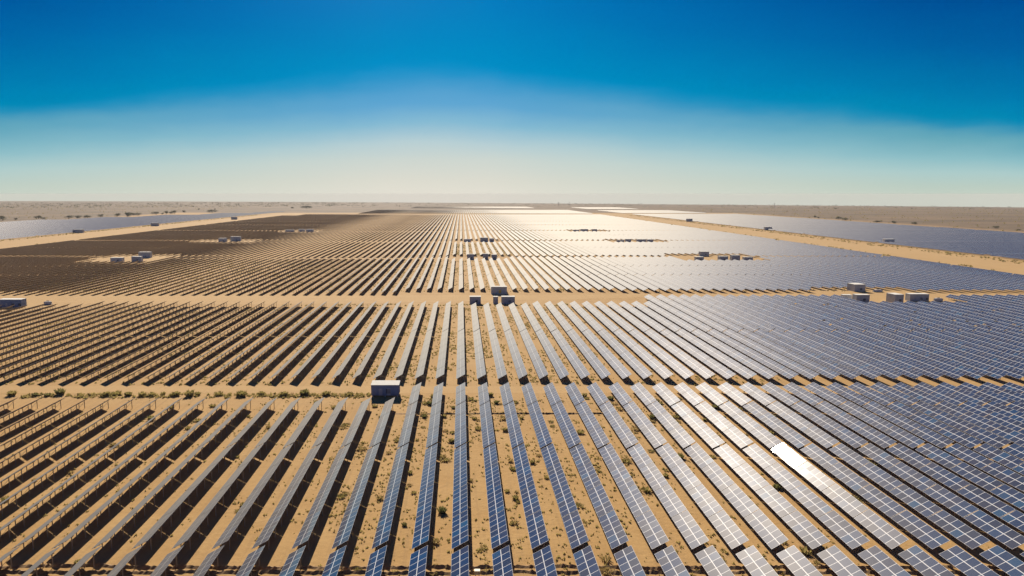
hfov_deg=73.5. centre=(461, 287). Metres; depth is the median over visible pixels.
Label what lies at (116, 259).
equipment cabin
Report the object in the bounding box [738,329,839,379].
solar table
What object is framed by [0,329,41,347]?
solar table
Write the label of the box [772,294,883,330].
solar table
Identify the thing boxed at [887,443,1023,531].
solar table
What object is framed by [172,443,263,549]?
solar table
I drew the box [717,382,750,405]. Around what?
solar table
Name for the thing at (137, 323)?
solar table
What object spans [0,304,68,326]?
solar table
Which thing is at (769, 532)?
solar table
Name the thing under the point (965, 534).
solar table
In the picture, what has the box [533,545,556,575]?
solar table
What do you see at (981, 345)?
solar table
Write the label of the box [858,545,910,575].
solar table
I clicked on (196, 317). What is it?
solar table
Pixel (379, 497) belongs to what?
desert tuft
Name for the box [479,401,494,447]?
solar table
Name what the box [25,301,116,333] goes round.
solar table
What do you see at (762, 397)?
solar table
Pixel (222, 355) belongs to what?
solar table
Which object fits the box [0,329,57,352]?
solar table
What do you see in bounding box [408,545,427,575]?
solar table
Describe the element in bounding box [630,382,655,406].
solar table
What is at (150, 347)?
solar table
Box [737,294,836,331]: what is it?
solar table
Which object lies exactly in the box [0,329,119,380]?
solar table
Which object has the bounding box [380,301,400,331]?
solar table
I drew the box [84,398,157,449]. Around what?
solar table
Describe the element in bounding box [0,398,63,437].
solar table
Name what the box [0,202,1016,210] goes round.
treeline
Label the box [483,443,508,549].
solar table
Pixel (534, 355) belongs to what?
solar table
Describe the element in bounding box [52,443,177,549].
solar table
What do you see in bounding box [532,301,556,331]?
solar table
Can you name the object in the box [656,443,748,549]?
solar table
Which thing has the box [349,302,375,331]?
solar table
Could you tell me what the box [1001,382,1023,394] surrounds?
solar table
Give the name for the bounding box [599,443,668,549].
solar table
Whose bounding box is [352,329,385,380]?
solar table
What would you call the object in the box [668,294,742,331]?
solar table
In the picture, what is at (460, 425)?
solar table
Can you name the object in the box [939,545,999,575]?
solar table
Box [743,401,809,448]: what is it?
solar table
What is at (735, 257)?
equipment cabin
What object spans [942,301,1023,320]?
solar table
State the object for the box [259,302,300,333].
solar table
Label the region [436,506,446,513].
desert tuft
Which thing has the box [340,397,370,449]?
solar table
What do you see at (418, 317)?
solar table
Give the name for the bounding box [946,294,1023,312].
solar table
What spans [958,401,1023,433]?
solar table
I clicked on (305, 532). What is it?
solar table
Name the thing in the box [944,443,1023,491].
solar table
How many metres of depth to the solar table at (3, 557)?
113.95 m
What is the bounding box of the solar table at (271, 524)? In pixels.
[252,443,321,549]
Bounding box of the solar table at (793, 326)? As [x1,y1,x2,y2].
[714,294,805,331]
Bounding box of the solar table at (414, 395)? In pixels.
[408,382,421,406]
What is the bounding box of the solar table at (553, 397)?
[543,382,560,405]
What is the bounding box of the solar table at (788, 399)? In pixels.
[761,382,799,405]
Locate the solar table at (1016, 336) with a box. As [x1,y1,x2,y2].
[989,329,1023,339]
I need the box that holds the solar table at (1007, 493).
[915,443,1023,510]
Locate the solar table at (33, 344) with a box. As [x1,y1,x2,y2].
[0,329,72,358]
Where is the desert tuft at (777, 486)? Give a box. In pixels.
[772,484,781,489]
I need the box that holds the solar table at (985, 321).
[905,301,1022,330]
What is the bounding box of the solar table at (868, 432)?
[814,401,895,449]
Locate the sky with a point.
(698, 102)
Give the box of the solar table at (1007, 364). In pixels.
[895,329,1023,372]
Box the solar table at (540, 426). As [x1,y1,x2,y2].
[527,401,551,448]
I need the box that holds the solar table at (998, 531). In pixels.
[858,443,1023,549]
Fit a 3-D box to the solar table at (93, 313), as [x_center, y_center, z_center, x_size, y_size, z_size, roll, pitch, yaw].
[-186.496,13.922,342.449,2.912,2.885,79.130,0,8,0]
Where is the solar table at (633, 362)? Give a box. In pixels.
[598,329,651,380]
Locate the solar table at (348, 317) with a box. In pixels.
[335,301,363,333]
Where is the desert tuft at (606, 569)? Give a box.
[599,565,615,574]
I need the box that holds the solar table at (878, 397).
[848,382,894,405]
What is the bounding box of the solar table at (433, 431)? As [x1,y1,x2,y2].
[426,401,440,447]
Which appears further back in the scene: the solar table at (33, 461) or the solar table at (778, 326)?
the solar table at (778, 326)
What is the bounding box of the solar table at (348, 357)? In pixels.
[331,329,369,380]
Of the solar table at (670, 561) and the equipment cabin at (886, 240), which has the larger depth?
the equipment cabin at (886, 240)
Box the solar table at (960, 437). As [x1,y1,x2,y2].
[886,401,981,448]
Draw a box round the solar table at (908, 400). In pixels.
[870,382,918,405]
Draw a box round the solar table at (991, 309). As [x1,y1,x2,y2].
[954,301,1023,317]
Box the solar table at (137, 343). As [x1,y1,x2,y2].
[61,329,166,380]
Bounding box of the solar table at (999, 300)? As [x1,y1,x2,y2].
[971,294,1023,308]
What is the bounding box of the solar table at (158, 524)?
[132,443,235,549]
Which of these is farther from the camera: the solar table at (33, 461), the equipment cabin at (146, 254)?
the equipment cabin at (146, 254)
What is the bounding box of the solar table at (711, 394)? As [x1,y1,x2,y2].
[696,382,727,405]
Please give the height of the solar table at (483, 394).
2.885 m
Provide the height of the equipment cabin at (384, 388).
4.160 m
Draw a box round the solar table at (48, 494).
[0,443,119,537]
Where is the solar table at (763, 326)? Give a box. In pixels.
[691,294,774,331]
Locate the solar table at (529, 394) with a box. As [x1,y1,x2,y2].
[521,382,536,405]
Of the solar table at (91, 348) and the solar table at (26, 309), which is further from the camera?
the solar table at (26, 309)
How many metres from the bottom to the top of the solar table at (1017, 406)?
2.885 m
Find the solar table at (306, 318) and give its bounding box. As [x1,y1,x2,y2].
[288,301,326,333]
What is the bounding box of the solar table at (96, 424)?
[54,397,135,449]
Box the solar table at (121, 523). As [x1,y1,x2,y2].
[92,444,204,549]
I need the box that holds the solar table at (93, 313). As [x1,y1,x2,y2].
[41,301,128,332]
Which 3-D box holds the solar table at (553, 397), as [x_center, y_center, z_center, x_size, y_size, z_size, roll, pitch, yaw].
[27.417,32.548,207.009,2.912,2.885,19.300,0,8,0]
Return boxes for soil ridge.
[0,563,999,569]
[0,569,1006,575]
[391,412,601,414]
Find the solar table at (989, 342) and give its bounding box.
[942,329,1023,354]
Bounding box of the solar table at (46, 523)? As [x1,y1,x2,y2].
[12,444,147,549]
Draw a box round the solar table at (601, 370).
[567,329,610,379]
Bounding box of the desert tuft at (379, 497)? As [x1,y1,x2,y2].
[375,495,383,499]
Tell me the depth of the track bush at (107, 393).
210.88 m
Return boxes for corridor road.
[0,214,291,248]
[292,214,634,214]
[607,215,1023,274]
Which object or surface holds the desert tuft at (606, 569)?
on the ground
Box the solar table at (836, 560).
[817,545,866,575]
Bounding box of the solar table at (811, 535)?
[714,444,829,549]
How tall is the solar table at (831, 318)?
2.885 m
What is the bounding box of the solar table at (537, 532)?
[512,443,548,549]
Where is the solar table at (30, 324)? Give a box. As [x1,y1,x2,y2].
[8,301,103,331]
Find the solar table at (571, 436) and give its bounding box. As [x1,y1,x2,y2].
[551,401,580,448]
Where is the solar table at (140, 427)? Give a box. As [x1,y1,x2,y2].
[111,397,182,449]
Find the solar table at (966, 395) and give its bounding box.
[935,382,989,405]
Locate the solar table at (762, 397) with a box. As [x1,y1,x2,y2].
[739,382,774,406]
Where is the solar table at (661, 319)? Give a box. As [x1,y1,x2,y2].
[631,301,681,332]
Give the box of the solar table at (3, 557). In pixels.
[0,546,19,566]
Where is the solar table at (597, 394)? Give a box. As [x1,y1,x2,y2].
[587,382,608,405]
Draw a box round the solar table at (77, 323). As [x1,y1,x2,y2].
[54,301,140,333]
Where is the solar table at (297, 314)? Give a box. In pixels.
[273,302,313,333]
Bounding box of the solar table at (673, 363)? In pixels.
[629,329,693,380]
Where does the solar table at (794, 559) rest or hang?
on the ground
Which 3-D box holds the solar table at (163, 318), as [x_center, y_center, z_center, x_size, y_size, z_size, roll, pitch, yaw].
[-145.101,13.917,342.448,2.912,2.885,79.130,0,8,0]
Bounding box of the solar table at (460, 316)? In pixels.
[457,301,463,331]
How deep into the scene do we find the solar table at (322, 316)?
335.89 m
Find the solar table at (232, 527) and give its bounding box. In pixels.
[212,444,292,549]
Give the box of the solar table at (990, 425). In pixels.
[934,401,1023,446]
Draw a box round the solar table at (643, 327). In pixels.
[607,301,649,331]
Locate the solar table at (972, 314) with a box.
[917,301,1023,330]
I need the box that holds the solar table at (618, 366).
[582,329,631,380]
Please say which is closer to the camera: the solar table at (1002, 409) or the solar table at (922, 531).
the solar table at (922, 531)
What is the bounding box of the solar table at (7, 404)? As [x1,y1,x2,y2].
[0,398,16,412]
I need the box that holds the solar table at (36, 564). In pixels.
[21,545,61,575]
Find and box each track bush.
[5,390,16,395]
[53,388,65,394]
[101,391,110,395]
[111,390,121,394]
[170,391,180,395]
[183,389,195,396]
[213,391,222,395]
[235,390,246,396]
[299,388,309,394]
[322,391,331,395]
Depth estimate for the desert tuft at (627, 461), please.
159.34 m
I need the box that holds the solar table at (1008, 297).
[994,294,1023,301]
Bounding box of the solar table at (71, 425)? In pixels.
[32,398,110,449]
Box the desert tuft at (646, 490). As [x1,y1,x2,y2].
[642,486,651,492]
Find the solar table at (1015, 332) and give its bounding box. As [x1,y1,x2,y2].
[1005,329,1023,335]
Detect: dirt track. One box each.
[0,293,1023,303]
[0,386,1022,393]
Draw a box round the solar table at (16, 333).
[0,329,26,341]
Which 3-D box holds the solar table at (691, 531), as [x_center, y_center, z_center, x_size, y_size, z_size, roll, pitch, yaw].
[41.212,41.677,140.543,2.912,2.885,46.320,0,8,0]
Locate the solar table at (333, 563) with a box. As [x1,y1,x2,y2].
[322,545,346,575]
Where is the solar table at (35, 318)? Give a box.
[0,303,83,331]
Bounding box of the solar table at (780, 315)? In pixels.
[726,294,820,331]
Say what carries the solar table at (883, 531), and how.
on the ground
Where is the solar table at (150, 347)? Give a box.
[84,329,182,380]
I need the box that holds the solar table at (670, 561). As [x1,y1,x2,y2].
[655,545,689,575]
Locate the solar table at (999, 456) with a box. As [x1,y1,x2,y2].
[973,443,1023,474]
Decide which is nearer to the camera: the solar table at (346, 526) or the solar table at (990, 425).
the solar table at (346, 526)
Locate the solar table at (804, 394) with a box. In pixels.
[783,382,823,406]
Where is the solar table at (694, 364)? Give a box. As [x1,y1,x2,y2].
[645,329,714,379]
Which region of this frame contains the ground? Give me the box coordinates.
[0,201,1023,575]
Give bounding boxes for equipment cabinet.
[493,296,497,303]
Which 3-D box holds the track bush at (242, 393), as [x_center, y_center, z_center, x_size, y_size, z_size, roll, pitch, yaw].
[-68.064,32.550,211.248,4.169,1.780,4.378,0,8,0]
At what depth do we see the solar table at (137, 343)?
257.82 m
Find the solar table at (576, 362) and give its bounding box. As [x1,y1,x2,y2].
[551,329,589,380]
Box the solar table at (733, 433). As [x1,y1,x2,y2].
[695,401,752,449]
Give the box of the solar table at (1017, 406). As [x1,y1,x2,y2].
[1007,401,1023,412]
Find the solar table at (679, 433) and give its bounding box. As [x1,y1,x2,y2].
[647,401,695,449]
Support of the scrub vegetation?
on the ground
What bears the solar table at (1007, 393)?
on the ground
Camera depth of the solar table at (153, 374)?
253.65 m
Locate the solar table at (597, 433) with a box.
[575,401,609,448]
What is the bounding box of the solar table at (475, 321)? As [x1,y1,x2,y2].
[471,303,478,331]
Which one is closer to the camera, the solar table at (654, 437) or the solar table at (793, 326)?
the solar table at (654, 437)
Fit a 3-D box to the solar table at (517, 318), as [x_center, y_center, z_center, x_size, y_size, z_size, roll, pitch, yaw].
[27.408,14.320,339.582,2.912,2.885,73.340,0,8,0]
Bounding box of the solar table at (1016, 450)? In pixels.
[1002,443,1023,459]
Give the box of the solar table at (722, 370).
[660,329,735,380]
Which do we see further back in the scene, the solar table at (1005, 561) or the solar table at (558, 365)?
the solar table at (558, 365)
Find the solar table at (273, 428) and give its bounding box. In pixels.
[254,397,300,449]
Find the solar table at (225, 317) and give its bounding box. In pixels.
[198,301,252,331]
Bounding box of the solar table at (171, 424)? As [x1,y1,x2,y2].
[140,397,206,449]
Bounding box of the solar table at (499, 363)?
[489,329,506,380]
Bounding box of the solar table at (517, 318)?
[508,302,525,331]
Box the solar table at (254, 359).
[229,329,291,380]
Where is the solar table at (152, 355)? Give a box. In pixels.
[104,329,197,380]
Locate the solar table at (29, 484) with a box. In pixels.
[0,444,89,515]
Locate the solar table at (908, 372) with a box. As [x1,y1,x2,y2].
[801,329,922,380]
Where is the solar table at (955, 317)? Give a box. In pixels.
[892,301,1007,330]
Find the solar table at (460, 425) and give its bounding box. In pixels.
[454,401,465,447]
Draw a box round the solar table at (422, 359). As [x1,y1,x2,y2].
[415,329,432,380]
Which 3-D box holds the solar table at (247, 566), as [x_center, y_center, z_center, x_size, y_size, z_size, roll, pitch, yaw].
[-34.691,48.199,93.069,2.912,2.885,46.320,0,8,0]
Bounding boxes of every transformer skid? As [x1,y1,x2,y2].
[44,300,51,304]
[933,297,943,301]
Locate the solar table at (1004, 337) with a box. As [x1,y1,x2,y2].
[973,329,1023,344]
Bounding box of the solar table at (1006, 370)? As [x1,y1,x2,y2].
[879,329,1023,380]
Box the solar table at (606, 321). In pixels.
[582,301,618,333]
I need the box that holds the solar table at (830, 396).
[805,382,846,405]
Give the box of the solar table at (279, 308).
[242,301,289,331]
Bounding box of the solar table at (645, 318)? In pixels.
[619,301,665,333]
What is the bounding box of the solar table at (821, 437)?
[767,401,838,449]
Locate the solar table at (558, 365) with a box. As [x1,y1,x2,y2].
[535,329,568,380]
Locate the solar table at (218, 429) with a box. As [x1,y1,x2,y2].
[197,397,253,449]
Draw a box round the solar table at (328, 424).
[312,397,347,447]
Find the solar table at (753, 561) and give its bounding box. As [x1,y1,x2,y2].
[736,545,778,575]
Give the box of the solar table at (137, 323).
[118,301,190,332]
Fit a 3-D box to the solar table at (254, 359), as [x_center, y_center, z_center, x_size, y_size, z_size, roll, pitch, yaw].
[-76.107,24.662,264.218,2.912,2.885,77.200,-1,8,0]
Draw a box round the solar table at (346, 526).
[332,443,379,549]
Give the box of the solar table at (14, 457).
[0,444,31,471]
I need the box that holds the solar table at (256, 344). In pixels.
[208,329,275,379]
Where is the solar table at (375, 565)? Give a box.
[365,545,386,575]
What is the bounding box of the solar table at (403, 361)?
[394,329,416,380]
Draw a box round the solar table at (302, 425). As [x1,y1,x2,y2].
[283,398,323,449]
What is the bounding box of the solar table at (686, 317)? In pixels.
[645,294,711,331]
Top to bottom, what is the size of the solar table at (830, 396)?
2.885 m
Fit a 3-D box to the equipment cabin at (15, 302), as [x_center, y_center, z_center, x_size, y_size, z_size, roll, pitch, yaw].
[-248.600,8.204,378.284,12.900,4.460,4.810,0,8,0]
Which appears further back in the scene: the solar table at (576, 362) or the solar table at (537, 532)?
the solar table at (576, 362)
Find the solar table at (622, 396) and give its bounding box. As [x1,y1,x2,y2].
[609,382,631,405]
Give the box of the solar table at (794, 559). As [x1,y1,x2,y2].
[776,545,822,575]
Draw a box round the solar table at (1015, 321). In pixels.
[929,301,1023,324]
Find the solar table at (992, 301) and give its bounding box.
[959,294,1023,308]
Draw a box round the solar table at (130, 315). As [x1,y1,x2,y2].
[85,301,165,333]
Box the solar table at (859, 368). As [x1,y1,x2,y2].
[769,329,881,380]
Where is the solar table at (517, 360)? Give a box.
[504,329,526,380]
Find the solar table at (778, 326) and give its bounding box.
[702,294,789,331]
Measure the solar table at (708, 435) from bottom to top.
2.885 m
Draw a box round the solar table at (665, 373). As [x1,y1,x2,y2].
[613,329,672,379]
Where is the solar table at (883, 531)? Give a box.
[771,443,908,549]
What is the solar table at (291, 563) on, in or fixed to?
on the ground
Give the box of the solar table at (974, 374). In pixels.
[848,329,985,380]
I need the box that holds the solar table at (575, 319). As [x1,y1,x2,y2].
[557,301,587,333]
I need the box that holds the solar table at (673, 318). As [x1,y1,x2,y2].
[644,301,696,333]
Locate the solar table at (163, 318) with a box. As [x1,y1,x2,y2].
[134,301,202,333]
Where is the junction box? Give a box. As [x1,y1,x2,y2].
[474,569,479,575]
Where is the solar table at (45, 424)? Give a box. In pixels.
[3,397,88,449]
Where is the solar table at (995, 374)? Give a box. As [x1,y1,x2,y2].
[864,329,1006,379]
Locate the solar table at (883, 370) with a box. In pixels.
[785,329,902,380]
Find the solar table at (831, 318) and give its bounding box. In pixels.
[760,294,867,331]
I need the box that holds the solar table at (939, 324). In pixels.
[831,294,960,330]
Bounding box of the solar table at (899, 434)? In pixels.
[838,401,924,449]
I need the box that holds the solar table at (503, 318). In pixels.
[496,303,509,331]
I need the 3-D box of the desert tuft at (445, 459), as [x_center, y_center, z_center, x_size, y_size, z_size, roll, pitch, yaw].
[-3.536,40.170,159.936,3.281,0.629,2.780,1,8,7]
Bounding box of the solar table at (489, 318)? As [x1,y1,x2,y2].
[483,302,494,331]
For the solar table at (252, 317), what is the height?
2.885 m
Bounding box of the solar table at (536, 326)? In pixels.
[521,303,540,331]
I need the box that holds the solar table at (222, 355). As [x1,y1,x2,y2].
[187,329,260,380]
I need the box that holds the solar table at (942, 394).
[914,382,965,405]
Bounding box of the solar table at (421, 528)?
[412,443,437,548]
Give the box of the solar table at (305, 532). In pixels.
[292,443,350,549]
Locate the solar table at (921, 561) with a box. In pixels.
[898,545,954,575]
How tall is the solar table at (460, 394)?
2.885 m
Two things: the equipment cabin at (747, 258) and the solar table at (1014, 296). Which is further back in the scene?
the equipment cabin at (747, 258)
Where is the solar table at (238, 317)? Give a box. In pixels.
[212,301,264,333]
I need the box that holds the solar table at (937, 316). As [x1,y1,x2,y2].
[880,301,991,330]
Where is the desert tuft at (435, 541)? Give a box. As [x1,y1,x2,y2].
[429,537,439,544]
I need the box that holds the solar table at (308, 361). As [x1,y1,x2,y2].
[290,329,338,380]
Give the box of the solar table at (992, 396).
[957,382,1014,405]
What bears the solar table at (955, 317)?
on the ground
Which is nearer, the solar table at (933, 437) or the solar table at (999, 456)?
the solar table at (999, 456)
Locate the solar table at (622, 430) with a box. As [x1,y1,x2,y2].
[599,401,637,448]
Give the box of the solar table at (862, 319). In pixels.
[784,294,898,331]
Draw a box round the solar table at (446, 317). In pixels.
[442,301,450,331]
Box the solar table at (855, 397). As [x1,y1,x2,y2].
[826,382,871,405]
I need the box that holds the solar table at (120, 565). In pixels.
[107,545,142,575]
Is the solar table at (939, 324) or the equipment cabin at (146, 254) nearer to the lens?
the solar table at (939, 324)
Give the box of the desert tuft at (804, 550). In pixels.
[799,545,811,554]
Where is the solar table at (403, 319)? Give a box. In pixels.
[396,301,413,330]
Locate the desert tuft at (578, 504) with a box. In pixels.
[575,502,584,507]
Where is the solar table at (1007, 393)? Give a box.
[979,382,1023,402]
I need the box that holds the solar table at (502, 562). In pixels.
[492,545,512,575]
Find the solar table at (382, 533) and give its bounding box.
[372,443,408,549]
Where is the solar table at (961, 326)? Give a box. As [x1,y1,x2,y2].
[868,301,976,330]
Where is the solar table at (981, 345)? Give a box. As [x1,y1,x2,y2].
[926,329,1023,359]
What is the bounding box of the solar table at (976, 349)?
[910,329,1023,365]
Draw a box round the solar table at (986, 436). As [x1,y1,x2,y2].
[910,401,1010,449]
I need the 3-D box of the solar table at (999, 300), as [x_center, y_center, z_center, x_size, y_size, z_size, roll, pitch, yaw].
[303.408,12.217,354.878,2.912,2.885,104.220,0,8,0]
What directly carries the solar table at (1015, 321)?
on the ground
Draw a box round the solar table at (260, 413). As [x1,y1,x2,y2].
[226,397,276,449]
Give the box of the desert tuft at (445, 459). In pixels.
[440,457,450,461]
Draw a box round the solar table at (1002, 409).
[982,401,1023,422]
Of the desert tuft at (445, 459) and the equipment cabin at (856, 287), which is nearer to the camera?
the desert tuft at (445, 459)
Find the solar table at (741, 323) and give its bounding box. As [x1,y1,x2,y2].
[679,294,758,331]
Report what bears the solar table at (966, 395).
on the ground
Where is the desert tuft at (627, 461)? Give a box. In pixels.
[622,458,631,462]
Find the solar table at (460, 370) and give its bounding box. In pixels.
[456,329,464,380]
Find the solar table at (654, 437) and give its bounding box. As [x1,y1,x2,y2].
[623,401,666,449]
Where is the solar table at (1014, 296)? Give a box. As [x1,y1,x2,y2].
[1006,294,1023,298]
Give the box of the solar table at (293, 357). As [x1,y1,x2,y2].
[269,329,322,380]
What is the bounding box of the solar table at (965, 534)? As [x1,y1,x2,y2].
[829,443,989,549]
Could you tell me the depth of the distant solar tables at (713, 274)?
714.82 m
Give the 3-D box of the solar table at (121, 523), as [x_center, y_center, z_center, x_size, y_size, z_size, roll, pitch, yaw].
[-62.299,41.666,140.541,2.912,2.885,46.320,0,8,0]
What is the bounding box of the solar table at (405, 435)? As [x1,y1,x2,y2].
[397,401,417,449]
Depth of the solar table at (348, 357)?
257.73 m
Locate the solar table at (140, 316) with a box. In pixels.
[101,301,177,333]
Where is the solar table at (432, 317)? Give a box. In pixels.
[427,301,438,331]
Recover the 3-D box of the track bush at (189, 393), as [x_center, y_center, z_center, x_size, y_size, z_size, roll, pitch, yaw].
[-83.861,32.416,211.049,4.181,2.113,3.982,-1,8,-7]
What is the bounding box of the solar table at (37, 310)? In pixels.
[0,304,56,321]
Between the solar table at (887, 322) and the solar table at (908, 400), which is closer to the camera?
the solar table at (908, 400)
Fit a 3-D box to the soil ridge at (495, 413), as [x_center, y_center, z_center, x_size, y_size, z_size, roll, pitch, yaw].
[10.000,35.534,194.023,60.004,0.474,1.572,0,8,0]
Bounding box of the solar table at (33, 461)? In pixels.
[0,444,60,487]
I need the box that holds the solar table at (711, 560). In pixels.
[695,545,733,575]
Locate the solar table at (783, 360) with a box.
[722,329,818,380]
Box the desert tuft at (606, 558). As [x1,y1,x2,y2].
[599,554,611,562]
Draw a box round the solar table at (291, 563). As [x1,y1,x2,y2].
[279,545,305,575]
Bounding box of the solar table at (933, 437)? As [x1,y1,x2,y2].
[862,401,953,448]
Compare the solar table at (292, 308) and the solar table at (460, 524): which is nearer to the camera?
the solar table at (460, 524)
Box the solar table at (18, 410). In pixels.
[0,397,41,421]
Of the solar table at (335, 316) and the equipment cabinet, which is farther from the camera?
the equipment cabinet
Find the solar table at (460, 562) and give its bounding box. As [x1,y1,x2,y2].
[451,545,468,575]
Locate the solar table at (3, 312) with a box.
[0,305,26,314]
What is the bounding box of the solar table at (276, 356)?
[248,329,306,380]
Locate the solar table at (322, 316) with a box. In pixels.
[304,301,338,332]
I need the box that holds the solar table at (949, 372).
[833,329,965,380]
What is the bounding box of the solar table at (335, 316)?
[318,301,351,333]
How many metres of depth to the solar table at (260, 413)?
180.40 m
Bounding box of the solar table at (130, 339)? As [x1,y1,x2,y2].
[40,329,151,380]
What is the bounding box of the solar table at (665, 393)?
[652,382,679,406]
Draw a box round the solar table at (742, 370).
[676,329,756,380]
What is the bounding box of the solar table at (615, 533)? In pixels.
[570,443,628,549]
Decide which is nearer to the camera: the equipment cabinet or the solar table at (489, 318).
the solar table at (489, 318)
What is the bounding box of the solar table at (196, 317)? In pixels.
[165,301,227,333]
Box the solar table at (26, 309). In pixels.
[0,304,43,317]
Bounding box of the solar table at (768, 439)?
[719,401,781,449]
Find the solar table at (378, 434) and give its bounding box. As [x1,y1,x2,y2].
[369,397,394,449]
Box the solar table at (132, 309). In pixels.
[72,301,153,332]
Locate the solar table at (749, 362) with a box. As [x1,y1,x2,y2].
[691,329,776,379]
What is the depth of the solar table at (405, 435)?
177.99 m
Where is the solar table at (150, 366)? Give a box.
[125,329,213,380]
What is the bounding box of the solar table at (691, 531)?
[627,443,708,549]
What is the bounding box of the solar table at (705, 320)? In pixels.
[656,294,727,332]
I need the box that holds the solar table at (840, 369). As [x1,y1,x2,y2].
[754,329,860,380]
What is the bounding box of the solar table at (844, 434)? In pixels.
[791,401,867,449]
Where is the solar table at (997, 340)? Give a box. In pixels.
[958,329,1023,349]
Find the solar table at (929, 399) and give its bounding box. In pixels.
[892,382,942,405]
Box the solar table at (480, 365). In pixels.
[473,329,485,378]
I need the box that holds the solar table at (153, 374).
[144,329,229,379]
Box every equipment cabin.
[0,298,26,306]
[72,229,83,232]
[110,257,124,261]
[131,256,142,261]
[138,252,151,257]
[218,238,226,241]
[230,236,240,240]
[371,380,399,396]
[467,254,473,259]
[470,296,480,303]
[480,237,487,241]
[483,253,487,259]
[491,254,496,259]
[491,286,506,293]
[501,296,514,303]
[694,256,703,260]
[699,251,708,255]
[717,256,727,260]
[730,255,739,260]
[742,257,752,259]
[841,294,851,298]
[847,283,865,291]
[852,294,869,301]
[882,239,894,243]
[886,293,903,302]
[905,293,928,300]
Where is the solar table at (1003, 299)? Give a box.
[982,294,1023,303]
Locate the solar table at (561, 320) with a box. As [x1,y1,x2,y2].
[545,301,572,331]
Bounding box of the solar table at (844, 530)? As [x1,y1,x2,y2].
[743,444,869,549]
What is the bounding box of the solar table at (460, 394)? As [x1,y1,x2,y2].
[455,382,465,405]
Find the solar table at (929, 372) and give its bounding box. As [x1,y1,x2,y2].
[817,329,943,380]
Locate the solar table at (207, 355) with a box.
[165,329,244,380]
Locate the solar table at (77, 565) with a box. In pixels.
[64,546,100,575]
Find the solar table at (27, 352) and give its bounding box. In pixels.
[0,329,88,367]
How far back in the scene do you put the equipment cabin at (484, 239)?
892.86 m
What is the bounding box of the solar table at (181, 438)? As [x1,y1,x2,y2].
[169,398,228,449]
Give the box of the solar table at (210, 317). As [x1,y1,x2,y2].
[181,302,238,333]
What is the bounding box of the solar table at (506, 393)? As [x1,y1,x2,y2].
[500,382,512,405]
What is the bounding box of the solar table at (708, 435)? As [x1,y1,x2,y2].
[671,401,724,449]
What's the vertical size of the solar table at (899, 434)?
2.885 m
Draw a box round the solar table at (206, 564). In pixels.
[193,545,223,575]
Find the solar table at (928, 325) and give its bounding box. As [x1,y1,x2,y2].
[819,294,945,330]
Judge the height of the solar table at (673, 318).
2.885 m
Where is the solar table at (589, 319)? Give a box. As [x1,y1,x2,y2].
[569,301,603,331]
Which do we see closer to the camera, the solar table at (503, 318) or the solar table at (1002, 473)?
the solar table at (1002, 473)
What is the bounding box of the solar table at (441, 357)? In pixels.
[435,329,447,379]
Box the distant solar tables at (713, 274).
[0,206,1023,293]
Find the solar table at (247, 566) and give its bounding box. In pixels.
[236,545,264,575]
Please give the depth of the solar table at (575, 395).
206.09 m
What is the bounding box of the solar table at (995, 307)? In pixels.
[966,301,1023,314]
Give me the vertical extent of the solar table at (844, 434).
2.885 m
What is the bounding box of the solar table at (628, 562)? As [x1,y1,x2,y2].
[614,545,645,575]
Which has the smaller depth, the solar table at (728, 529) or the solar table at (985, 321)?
the solar table at (728, 529)
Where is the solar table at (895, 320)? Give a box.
[807,294,929,330]
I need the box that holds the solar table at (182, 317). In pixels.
[150,302,214,333]
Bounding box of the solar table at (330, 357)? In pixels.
[312,329,353,378]
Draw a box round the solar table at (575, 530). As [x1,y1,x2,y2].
[541,443,588,549]
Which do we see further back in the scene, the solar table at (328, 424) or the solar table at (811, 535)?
the solar table at (328, 424)
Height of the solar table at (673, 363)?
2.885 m
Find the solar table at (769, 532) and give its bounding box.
[685,442,787,549]
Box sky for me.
[0,0,1023,206]
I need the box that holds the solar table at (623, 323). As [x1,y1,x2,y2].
[594,301,634,331]
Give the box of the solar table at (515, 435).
[503,401,523,447]
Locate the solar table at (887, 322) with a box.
[795,294,914,330]
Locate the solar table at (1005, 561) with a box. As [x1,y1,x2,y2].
[980,545,1023,575]
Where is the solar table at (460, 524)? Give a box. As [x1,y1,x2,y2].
[452,443,467,549]
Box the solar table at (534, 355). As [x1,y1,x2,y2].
[520,329,547,379]
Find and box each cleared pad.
[0,302,90,310]
[84,255,184,263]
[198,240,263,243]
[279,231,323,232]
[598,240,660,241]
[659,255,760,260]
[788,289,965,304]
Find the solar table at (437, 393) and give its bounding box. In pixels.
[432,382,442,404]
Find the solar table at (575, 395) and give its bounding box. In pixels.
[565,382,584,404]
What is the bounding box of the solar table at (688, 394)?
[674,382,703,406]
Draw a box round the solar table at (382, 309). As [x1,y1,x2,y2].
[365,301,388,333]
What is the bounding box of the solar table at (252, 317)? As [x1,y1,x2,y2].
[228,302,276,333]
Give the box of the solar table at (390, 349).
[373,329,400,379]
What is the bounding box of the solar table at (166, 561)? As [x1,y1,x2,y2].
[150,546,182,575]
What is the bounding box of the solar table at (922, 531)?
[800,443,949,549]
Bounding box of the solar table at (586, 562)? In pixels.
[573,545,601,575]
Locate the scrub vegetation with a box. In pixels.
[0,205,1023,575]
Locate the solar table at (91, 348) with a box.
[19,329,135,380]
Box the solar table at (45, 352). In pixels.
[0,329,104,373]
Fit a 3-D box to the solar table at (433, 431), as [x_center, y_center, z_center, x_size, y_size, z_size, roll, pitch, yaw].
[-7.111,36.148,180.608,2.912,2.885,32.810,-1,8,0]
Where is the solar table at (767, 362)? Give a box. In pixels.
[707,329,797,380]
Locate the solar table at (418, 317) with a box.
[411,301,425,333]
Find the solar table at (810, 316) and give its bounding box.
[749,294,851,331]
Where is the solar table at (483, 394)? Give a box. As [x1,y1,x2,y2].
[478,382,488,405]

